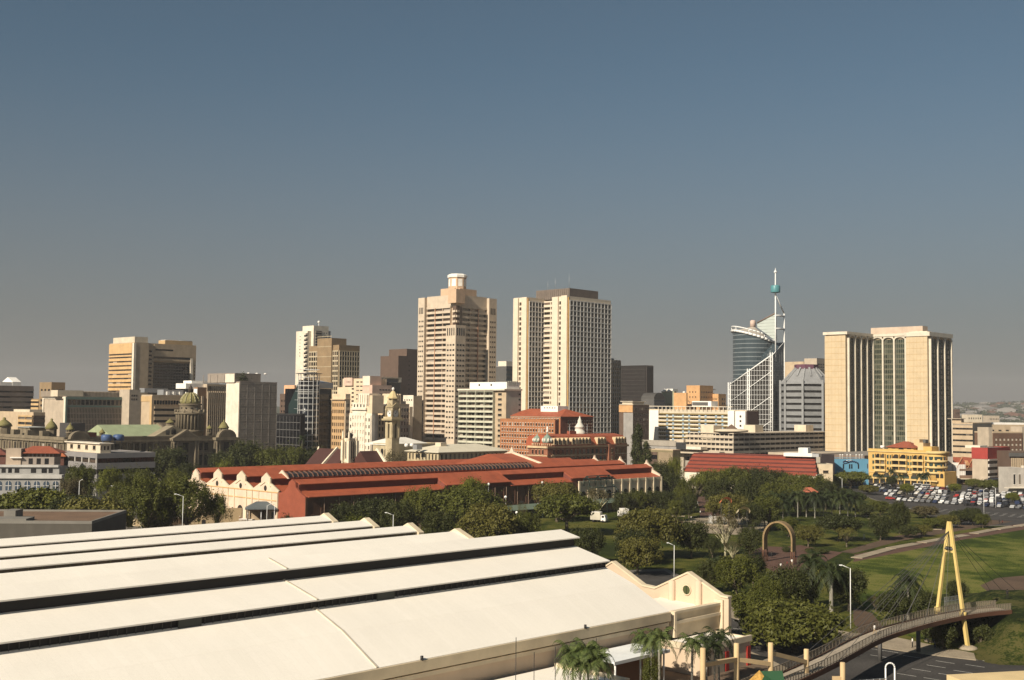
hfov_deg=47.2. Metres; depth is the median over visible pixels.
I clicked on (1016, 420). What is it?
woodland
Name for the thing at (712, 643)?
palm tree
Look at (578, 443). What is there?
museum building
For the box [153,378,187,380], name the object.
window
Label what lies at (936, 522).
broadleaf tree
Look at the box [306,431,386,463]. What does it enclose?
church
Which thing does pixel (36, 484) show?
arched window
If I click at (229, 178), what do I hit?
sky
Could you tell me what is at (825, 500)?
palm tree
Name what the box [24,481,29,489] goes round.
arched window
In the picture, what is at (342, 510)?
broadleaf tree
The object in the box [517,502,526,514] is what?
broadleaf tree
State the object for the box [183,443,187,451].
window
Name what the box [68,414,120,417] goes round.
window
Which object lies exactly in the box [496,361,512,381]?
office block
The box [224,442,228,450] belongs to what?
window
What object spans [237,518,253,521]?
box truck
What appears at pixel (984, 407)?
hillside house
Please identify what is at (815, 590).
broadleaf tree
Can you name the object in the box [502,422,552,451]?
window
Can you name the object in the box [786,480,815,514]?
broadleaf tree
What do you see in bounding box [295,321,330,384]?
apartment tower
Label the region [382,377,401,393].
office block
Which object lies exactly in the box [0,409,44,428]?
office block
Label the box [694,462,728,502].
broadleaf tree
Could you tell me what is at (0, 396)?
window
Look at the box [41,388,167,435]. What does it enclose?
office block
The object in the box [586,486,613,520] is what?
broadleaf tree
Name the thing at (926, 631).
shrub
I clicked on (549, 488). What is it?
broadleaf tree
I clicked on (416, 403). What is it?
office block
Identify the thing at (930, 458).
corner window
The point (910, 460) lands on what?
hotel
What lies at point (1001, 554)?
field
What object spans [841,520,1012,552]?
path
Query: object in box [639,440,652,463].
pine tree
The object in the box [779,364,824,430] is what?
office tower
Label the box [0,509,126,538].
warehouse
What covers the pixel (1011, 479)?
shop building
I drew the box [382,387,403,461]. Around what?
clock tower
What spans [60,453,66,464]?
house
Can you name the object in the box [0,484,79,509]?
umbrella tree
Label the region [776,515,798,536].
broadleaf tree
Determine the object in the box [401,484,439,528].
broadleaf tree
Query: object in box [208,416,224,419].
window
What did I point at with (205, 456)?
window
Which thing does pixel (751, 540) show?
broadleaf tree
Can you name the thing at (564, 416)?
roof
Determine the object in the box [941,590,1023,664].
embankment
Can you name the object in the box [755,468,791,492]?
broadleaf tree
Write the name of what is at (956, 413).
office block
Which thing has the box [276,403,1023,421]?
hills
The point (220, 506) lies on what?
broadleaf tree
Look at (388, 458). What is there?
broadleaf tree
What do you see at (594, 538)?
broadleaf tree
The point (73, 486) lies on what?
broadleaf tree
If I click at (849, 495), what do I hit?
palm tree
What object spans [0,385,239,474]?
city hall
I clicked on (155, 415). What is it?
window
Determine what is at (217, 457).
broadleaf tree
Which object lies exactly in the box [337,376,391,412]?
office block
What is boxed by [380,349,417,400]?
office tower
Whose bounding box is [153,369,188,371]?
window
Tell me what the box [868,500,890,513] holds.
broadleaf tree
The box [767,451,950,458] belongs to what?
tower podium
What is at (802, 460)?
market hall
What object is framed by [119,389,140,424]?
office block
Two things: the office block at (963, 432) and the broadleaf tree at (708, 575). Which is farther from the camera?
the office block at (963, 432)
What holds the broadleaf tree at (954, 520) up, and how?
on the park lawn at (685, 562)
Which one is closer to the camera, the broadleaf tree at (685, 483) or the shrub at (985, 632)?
the shrub at (985, 632)
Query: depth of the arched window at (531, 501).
426.71 m
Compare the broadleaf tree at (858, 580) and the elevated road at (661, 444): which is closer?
the broadleaf tree at (858, 580)
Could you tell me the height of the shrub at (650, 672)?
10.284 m
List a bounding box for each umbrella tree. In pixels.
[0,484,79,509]
[43,490,107,509]
[53,491,137,528]
[813,513,866,541]
[827,488,868,510]
[834,470,872,488]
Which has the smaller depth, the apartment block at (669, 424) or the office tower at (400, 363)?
the apartment block at (669, 424)
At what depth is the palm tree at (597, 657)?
143.04 m
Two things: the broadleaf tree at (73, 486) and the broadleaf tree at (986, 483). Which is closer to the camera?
the broadleaf tree at (73, 486)
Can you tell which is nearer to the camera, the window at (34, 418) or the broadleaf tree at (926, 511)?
the broadleaf tree at (926, 511)
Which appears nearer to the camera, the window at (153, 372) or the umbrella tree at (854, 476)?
the umbrella tree at (854, 476)
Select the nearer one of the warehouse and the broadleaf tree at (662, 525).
the warehouse
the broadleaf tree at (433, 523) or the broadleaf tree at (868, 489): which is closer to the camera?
the broadleaf tree at (433, 523)
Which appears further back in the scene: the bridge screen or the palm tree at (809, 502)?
the palm tree at (809, 502)
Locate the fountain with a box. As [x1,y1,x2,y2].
[694,514,751,526]
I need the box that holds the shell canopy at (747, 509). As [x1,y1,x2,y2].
[736,507,749,512]
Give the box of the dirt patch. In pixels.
[980,576,1023,590]
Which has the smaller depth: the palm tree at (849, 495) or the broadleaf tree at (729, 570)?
the broadleaf tree at (729, 570)
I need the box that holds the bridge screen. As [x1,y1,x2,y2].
[944,595,958,611]
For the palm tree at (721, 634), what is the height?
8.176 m
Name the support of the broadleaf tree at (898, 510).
on the park lawn at (685, 562)
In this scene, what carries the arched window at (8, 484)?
in the harbour office
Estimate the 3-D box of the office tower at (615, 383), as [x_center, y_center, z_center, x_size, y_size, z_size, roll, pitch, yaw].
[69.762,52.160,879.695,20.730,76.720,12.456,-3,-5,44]
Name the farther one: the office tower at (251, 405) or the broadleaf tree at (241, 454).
the office tower at (251, 405)
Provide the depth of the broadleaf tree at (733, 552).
302.35 m
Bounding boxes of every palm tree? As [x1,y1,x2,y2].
[297,435,307,443]
[552,640,590,679]
[562,651,596,679]
[566,637,605,679]
[580,647,614,679]
[629,629,655,663]
[636,633,664,679]
[640,626,677,679]
[676,632,708,679]
[691,632,718,679]
[701,636,726,679]
[702,556,720,586]
[702,626,735,679]
[768,491,787,507]
[775,497,794,518]
[784,492,798,515]
[785,488,808,516]
[795,550,828,603]
[798,493,817,516]
[804,489,826,517]
[812,557,848,611]
[813,492,834,516]
[824,488,842,514]
[829,492,851,513]
[837,489,857,515]
[843,492,865,516]
[876,473,884,485]
[886,468,895,476]
[887,586,911,620]
[890,569,925,619]
[895,473,905,481]
[916,473,923,482]
[921,472,930,483]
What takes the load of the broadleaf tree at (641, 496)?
on the park lawn at (685, 562)
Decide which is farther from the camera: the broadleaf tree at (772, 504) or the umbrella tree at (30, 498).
the broadleaf tree at (772, 504)
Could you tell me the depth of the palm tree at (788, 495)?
438.12 m
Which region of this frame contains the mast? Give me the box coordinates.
[555,647,555,679]
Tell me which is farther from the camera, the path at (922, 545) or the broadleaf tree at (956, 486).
the broadleaf tree at (956, 486)
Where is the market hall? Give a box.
[681,447,821,489]
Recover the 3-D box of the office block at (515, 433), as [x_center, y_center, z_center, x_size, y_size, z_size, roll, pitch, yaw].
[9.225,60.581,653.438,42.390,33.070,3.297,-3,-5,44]
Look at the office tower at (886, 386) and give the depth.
750.12 m
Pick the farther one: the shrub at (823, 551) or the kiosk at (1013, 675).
the shrub at (823, 551)
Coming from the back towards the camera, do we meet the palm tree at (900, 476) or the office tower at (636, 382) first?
the office tower at (636, 382)
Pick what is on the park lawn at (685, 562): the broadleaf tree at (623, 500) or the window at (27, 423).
the broadleaf tree at (623, 500)
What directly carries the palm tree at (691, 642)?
on the forecourt
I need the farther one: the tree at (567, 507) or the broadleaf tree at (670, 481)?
the broadleaf tree at (670, 481)
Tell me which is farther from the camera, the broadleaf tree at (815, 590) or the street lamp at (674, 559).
the street lamp at (674, 559)
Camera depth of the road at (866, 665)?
185.58 m
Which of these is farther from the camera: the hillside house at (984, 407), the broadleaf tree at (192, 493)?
the hillside house at (984, 407)
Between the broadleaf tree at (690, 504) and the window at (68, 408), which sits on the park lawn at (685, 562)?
the broadleaf tree at (690, 504)
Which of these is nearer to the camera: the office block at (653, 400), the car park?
the car park
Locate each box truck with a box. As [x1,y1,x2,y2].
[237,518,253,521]
[590,511,607,522]
[617,508,628,516]
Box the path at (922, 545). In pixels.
[853,523,1023,561]
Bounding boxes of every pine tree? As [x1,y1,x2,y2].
[629,422,643,463]
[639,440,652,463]
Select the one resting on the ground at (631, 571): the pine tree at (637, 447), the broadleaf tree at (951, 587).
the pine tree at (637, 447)
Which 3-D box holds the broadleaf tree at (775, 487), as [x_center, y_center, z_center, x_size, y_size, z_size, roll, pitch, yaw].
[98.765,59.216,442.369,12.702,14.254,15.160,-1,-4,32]
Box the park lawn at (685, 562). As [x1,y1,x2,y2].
[421,487,1003,654]
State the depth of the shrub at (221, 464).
497.20 m
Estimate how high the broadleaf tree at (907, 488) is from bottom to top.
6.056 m
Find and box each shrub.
[215,455,232,466]
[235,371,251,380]
[344,510,367,521]
[640,649,661,679]
[730,588,750,617]
[782,546,790,551]
[804,547,830,553]
[920,626,942,642]
[930,622,958,649]
[945,608,975,642]
[952,606,985,629]
[968,622,995,642]
[972,607,995,625]
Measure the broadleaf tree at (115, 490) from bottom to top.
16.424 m
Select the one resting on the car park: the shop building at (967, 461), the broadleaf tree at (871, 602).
the shop building at (967, 461)
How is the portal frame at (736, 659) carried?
on the forecourt
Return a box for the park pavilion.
[803,487,817,515]
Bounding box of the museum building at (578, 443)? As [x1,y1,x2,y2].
[525,416,628,464]
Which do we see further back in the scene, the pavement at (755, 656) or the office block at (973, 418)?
the office block at (973, 418)
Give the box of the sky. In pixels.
[0,0,1023,406]
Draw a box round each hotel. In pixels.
[457,381,521,447]
[867,439,956,486]
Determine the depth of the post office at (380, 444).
594.45 m
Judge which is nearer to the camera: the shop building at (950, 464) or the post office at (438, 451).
the post office at (438, 451)
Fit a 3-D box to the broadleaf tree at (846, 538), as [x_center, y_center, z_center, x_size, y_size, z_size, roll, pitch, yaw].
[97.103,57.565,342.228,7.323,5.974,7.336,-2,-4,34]
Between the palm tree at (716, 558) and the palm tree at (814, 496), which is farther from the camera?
the palm tree at (814, 496)
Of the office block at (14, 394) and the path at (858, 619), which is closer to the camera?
the path at (858, 619)
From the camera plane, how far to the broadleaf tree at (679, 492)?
446.21 m
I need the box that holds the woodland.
[953,400,1023,422]
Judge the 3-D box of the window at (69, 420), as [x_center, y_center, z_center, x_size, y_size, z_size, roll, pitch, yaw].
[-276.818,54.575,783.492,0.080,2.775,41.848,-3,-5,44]
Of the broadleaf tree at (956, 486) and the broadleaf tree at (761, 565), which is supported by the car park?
the broadleaf tree at (956, 486)
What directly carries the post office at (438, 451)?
on the ground at (631, 571)
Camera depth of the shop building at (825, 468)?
567.71 m
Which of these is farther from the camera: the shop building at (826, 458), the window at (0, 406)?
the window at (0, 406)
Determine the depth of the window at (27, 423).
724.01 m
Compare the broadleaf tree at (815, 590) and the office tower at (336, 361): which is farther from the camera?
the office tower at (336, 361)
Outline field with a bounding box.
[833,530,1023,646]
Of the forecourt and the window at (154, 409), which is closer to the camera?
the forecourt
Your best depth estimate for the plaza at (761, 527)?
395.04 m
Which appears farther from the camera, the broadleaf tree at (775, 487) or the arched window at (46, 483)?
the arched window at (46, 483)
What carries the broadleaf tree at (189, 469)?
on the ground at (631, 571)
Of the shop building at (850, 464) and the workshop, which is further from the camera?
the shop building at (850, 464)
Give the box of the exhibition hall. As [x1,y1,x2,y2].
[0,513,731,679]
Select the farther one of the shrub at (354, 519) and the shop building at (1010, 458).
the shop building at (1010, 458)
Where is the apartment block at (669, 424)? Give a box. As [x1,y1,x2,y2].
[649,401,758,440]
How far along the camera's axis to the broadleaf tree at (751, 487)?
444.79 m
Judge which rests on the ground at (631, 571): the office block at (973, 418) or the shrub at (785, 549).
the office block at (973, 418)
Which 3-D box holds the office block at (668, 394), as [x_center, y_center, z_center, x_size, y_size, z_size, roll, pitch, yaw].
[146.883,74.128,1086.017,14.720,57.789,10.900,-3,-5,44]
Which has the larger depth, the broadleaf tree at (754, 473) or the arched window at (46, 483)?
the broadleaf tree at (754, 473)
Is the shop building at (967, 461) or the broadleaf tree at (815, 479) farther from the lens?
the shop building at (967, 461)
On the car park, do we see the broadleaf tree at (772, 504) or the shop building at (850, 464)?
the shop building at (850, 464)
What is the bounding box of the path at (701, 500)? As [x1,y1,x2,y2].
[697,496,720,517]
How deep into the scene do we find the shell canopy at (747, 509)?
377.51 m
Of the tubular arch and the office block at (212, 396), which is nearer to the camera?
the tubular arch
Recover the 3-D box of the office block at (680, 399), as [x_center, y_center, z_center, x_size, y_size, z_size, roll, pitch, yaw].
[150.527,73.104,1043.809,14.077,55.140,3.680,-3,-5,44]
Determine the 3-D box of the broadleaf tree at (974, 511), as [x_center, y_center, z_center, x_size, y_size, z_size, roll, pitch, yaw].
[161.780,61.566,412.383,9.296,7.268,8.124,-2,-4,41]
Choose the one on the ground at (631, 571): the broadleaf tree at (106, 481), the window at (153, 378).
the broadleaf tree at (106, 481)
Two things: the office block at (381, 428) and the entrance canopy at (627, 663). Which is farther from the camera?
the office block at (381, 428)
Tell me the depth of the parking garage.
698.33 m
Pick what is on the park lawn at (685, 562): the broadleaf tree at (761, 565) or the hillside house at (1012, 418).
the broadleaf tree at (761, 565)
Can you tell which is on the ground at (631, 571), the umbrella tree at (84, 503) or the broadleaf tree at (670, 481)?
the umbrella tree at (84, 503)
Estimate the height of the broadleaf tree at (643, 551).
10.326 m
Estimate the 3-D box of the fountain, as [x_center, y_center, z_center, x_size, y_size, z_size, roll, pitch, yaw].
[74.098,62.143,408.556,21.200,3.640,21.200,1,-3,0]
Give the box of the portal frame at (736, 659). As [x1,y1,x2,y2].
[700,642,844,679]
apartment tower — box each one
[31,382,64,409]
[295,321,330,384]
[417,273,496,443]
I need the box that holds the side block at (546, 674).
[496,663,629,679]
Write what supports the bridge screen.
on the footbridge
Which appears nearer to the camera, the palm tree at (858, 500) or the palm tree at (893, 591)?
the palm tree at (893, 591)
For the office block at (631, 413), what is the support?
on the ground at (631, 571)
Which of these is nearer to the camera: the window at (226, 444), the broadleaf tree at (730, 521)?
the broadleaf tree at (730, 521)
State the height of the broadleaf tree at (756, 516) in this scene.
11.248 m
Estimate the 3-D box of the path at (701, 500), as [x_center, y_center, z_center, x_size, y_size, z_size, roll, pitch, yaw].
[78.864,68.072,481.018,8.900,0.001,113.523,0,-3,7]
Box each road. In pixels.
[633,571,1023,679]
[642,440,685,448]
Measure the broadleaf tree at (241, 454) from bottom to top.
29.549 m
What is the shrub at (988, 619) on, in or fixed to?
on the embankment
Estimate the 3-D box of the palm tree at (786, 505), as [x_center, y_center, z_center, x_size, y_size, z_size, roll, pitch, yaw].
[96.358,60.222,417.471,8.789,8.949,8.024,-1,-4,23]
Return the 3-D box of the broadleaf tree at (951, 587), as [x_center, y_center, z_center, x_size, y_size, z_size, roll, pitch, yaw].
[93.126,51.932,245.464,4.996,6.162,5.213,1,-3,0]
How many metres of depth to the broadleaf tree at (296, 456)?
545.36 m
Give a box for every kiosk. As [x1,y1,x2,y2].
[750,670,783,679]
[947,671,1023,679]
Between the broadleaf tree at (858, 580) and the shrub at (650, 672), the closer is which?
the shrub at (650, 672)
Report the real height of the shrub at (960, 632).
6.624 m
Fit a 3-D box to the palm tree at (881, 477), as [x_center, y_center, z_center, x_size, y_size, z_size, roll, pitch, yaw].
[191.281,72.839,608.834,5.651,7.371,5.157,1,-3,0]
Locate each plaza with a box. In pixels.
[683,516,769,534]
[751,545,841,572]
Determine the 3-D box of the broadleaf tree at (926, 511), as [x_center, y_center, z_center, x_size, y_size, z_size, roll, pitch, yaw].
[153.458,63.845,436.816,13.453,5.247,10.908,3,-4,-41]
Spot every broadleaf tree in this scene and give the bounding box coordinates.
[57,471,88,496]
[64,460,99,497]
[92,465,124,499]
[102,479,130,511]
[119,472,171,527]
[120,463,157,502]
[137,499,181,528]
[149,444,187,484]
[161,473,217,524]
[162,465,189,483]
[177,457,201,478]
[203,488,233,522]
[207,448,234,467]
[224,426,262,466]
[254,442,287,465]
[272,440,309,464]
[302,444,325,457]
[327,496,363,521]
[347,484,389,527]
[375,494,422,527]
[385,450,406,461]
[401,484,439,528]
[419,503,456,533]
[425,481,506,534]
[452,476,489,510]
[455,498,519,537]
[510,508,541,533]
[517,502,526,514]
[526,479,582,521]
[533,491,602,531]
[569,524,606,555]
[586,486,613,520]
[611,490,634,510]
[612,504,687,547]
[613,527,654,560]
[615,533,664,574]
[628,489,648,509]
[642,489,658,510]
[650,455,674,486]
[655,490,678,510]
[663,470,684,492]
[666,455,686,476]
[667,497,683,516]
[671,514,710,557]
[673,486,692,506]
[675,475,696,495]
[680,493,696,517]
[689,474,706,503]
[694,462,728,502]
[695,558,721,586]
[702,535,720,557]
[703,490,752,524]
[704,475,733,501]
[710,512,739,555]
[710,553,762,593]
[716,464,751,492]
[724,540,739,558]
[730,478,760,502]
[734,592,857,652]
[735,523,762,555]
[738,502,767,527]
[740,460,768,493]
[742,549,767,586]
[743,586,783,615]
[748,571,786,600]
[754,490,783,524]
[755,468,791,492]
[758,479,790,498]
[765,551,814,603]
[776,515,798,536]
[777,472,810,506]
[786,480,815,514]
[794,569,823,602]
[795,523,825,546]
[806,472,835,503]
[814,479,842,509]
[826,559,870,611]
[833,475,848,487]
[834,527,857,546]
[855,502,875,517]
[858,485,881,494]
[866,513,893,540]
[866,594,876,611]
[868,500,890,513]
[874,589,914,620]
[885,475,898,485]
[888,499,912,533]
[899,483,914,494]
[899,524,921,537]
[899,585,936,617]
[909,505,939,517]
[912,523,932,536]
[921,516,945,528]
[937,514,961,525]
[944,577,970,599]
[947,509,972,524]
[948,483,961,492]
[961,506,981,524]
[964,478,981,488]
[972,513,991,527]
[977,479,998,490]
[1004,491,1019,502]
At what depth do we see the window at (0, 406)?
919.60 m
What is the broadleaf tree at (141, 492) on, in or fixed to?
on the ground at (631, 571)
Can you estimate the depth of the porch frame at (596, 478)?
448.84 m
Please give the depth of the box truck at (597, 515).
408.34 m
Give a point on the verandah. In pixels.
(516, 507)
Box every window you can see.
[0,391,33,392]
[0,396,32,397]
[0,401,30,402]
[0,406,30,407]
[5,481,10,489]
[15,481,20,488]
[19,422,31,424]
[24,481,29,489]
[33,417,44,419]
[33,422,44,424]
[34,481,39,489]
[43,481,48,487]
[53,481,58,489]
[68,408,120,412]
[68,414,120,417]
[69,420,120,423]
[153,366,188,368]
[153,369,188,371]
[153,372,187,374]
[153,375,187,377]
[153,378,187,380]
[154,356,189,359]
[154,409,177,410]
[154,414,175,416]
[154,420,174,421]
[155,349,172,350]
[155,363,188,365]
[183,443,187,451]
[204,455,207,464]
[208,410,224,413]
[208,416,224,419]
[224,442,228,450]
[332,352,358,393]
[418,308,495,438]
[460,384,520,446]
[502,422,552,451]
[519,301,609,431]
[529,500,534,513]
[660,414,740,438]
[682,584,690,594]
[850,338,949,448]
[929,457,945,459]
[929,463,945,466]
[929,469,945,471]
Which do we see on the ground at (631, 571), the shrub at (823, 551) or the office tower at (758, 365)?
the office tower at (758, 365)
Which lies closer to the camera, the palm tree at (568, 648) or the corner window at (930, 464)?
the palm tree at (568, 648)
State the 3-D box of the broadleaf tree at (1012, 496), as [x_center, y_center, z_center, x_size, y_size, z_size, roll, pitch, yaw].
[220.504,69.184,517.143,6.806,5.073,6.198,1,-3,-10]
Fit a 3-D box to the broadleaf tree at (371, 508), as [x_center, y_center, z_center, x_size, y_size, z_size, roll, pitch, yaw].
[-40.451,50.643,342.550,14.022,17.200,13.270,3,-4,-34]
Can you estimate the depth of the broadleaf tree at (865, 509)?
435.61 m
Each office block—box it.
[0,377,33,410]
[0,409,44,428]
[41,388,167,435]
[64,434,155,500]
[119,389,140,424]
[141,390,186,425]
[176,381,225,435]
[276,413,304,449]
[280,385,296,412]
[330,394,350,448]
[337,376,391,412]
[349,393,383,451]
[378,394,400,439]
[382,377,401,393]
[399,401,412,438]
[403,395,423,441]
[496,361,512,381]
[500,418,558,456]
[619,401,648,464]
[641,393,664,408]
[661,389,677,408]
[674,391,687,409]
[686,385,715,409]
[713,394,725,409]
[785,358,824,376]
[947,418,991,457]
[953,409,959,417]
[962,414,981,421]
[974,426,1023,449]
[983,416,998,421]
[985,422,1023,430]
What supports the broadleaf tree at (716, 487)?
on the park lawn at (685, 562)
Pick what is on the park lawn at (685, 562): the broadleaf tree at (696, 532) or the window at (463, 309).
the broadleaf tree at (696, 532)
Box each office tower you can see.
[108,337,195,424]
[203,372,276,465]
[285,369,332,454]
[309,336,359,448]
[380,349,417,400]
[512,288,611,432]
[611,358,620,433]
[621,365,652,403]
[728,268,784,430]
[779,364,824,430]
[823,326,952,453]
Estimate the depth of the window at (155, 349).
896.98 m
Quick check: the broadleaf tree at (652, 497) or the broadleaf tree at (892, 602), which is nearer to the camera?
the broadleaf tree at (892, 602)
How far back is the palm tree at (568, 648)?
149.23 m
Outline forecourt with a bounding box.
[661,664,775,679]
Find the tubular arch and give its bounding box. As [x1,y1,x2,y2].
[885,662,895,679]
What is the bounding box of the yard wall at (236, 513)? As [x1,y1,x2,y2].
[188,508,241,524]
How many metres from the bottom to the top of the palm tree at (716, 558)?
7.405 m
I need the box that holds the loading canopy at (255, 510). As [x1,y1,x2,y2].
[245,501,277,520]
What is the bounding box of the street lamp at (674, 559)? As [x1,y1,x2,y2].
[667,542,674,577]
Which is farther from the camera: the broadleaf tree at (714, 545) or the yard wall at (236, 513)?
the yard wall at (236, 513)
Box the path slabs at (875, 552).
[851,524,1023,558]
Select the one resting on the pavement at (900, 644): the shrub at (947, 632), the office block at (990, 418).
the shrub at (947, 632)
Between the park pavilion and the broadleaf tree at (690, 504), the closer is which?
the broadleaf tree at (690, 504)
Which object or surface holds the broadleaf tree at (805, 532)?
on the plaza at (781, 556)
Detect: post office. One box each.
[364,437,434,460]
[404,442,509,460]
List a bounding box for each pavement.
[731,607,975,659]
[751,652,786,670]
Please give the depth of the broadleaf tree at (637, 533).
296.37 m
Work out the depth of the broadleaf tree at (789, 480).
474.42 m
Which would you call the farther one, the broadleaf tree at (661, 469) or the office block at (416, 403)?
the office block at (416, 403)
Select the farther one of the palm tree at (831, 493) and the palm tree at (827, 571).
the palm tree at (831, 493)
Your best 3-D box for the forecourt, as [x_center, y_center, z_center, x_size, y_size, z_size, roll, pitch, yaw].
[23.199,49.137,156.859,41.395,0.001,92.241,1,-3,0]
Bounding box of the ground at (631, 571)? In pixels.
[44,454,1009,659]
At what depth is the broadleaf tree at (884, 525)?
359.79 m
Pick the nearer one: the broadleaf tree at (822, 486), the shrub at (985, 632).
the shrub at (985, 632)
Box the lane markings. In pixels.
[733,620,979,679]
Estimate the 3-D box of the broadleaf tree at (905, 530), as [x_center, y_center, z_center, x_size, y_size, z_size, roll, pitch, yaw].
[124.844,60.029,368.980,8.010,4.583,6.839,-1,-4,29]
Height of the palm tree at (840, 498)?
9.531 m
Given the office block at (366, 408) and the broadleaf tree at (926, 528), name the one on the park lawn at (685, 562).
the broadleaf tree at (926, 528)
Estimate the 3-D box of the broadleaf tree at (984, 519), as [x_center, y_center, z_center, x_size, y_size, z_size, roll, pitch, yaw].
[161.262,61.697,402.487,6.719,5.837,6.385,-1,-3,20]
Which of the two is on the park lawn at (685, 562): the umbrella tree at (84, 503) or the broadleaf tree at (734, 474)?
the broadleaf tree at (734, 474)
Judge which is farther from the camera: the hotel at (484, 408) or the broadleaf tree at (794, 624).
the hotel at (484, 408)
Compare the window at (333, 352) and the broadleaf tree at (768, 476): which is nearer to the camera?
the broadleaf tree at (768, 476)
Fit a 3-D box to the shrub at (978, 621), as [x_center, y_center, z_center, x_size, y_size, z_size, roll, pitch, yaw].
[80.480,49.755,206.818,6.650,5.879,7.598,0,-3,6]
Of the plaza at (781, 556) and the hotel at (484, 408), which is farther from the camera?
the hotel at (484, 408)
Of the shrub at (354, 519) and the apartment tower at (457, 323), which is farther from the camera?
the apartment tower at (457, 323)
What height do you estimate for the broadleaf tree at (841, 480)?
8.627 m
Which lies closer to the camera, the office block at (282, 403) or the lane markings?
the lane markings
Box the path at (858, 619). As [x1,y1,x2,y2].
[853,608,881,633]
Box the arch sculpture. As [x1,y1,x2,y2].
[762,521,795,563]
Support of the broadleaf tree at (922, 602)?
on the field
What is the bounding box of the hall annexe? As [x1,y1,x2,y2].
[661,631,751,676]
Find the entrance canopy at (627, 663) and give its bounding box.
[601,643,669,679]
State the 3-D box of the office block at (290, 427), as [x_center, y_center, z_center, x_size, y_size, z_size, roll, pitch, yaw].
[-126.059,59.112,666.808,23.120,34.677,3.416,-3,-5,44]
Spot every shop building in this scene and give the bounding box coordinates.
[650,448,680,478]
[815,463,832,480]
[816,453,833,475]
[834,454,868,486]
[947,456,952,470]
[953,457,971,484]
[953,462,970,483]
[965,445,1009,480]
[997,450,1023,481]
[998,465,1023,492]
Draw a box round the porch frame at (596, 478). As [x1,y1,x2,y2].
[583,475,618,512]
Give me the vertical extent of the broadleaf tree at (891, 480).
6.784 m
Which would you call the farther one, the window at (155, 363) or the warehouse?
the window at (155, 363)
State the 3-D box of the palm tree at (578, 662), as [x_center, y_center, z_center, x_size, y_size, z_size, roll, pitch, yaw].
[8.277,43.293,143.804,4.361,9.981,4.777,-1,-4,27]
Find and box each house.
[0,448,5,464]
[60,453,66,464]
[974,406,991,408]
[997,407,1017,413]
[1004,417,1019,420]
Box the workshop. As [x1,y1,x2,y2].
[190,447,662,527]
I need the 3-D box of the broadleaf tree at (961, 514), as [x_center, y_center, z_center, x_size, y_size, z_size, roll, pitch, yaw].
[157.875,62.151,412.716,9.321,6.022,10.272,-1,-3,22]
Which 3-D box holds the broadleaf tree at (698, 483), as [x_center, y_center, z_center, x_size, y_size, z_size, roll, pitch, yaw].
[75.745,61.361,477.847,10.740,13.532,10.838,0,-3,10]
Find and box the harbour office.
[0,446,67,494]
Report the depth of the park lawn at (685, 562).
355.06 m
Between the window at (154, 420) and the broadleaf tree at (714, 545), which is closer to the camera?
the broadleaf tree at (714, 545)
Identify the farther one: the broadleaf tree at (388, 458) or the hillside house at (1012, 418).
the hillside house at (1012, 418)
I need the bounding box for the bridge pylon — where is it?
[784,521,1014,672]
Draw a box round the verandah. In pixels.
[507,498,644,514]
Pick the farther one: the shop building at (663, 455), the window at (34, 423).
the window at (34, 423)
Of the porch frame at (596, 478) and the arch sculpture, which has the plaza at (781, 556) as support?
the arch sculpture
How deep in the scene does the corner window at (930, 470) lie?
623.75 m
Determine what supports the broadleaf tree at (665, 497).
on the park lawn at (685, 562)
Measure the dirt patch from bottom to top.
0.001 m
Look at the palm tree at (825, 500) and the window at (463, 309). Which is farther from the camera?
the window at (463, 309)
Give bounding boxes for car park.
[846,482,1023,525]
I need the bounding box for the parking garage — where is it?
[674,424,824,466]
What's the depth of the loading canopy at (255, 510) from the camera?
366.50 m
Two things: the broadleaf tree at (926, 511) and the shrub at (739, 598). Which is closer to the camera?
the shrub at (739, 598)
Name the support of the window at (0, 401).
in the office block at (14, 394)
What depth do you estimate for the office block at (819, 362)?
1008.45 m
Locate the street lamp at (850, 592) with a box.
[839,564,850,628]
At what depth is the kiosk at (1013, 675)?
122.03 m
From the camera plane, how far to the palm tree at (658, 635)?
159.58 m
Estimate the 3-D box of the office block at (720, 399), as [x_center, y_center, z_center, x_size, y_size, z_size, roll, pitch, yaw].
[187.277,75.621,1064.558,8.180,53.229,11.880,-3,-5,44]
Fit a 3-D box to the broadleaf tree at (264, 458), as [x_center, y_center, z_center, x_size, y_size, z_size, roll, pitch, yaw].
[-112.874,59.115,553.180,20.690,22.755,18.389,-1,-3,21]
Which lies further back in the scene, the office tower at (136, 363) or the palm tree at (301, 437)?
the office tower at (136, 363)
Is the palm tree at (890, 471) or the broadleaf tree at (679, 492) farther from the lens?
the palm tree at (890, 471)
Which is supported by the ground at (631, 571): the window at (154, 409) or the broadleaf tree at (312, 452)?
the broadleaf tree at (312, 452)
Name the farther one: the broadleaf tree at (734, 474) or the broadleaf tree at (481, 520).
the broadleaf tree at (734, 474)
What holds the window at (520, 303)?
in the office tower at (561, 347)
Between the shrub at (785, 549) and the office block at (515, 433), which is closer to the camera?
the shrub at (785, 549)
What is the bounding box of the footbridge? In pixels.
[741,600,1011,679]
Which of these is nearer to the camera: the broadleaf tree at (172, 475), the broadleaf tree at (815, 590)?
the broadleaf tree at (815, 590)

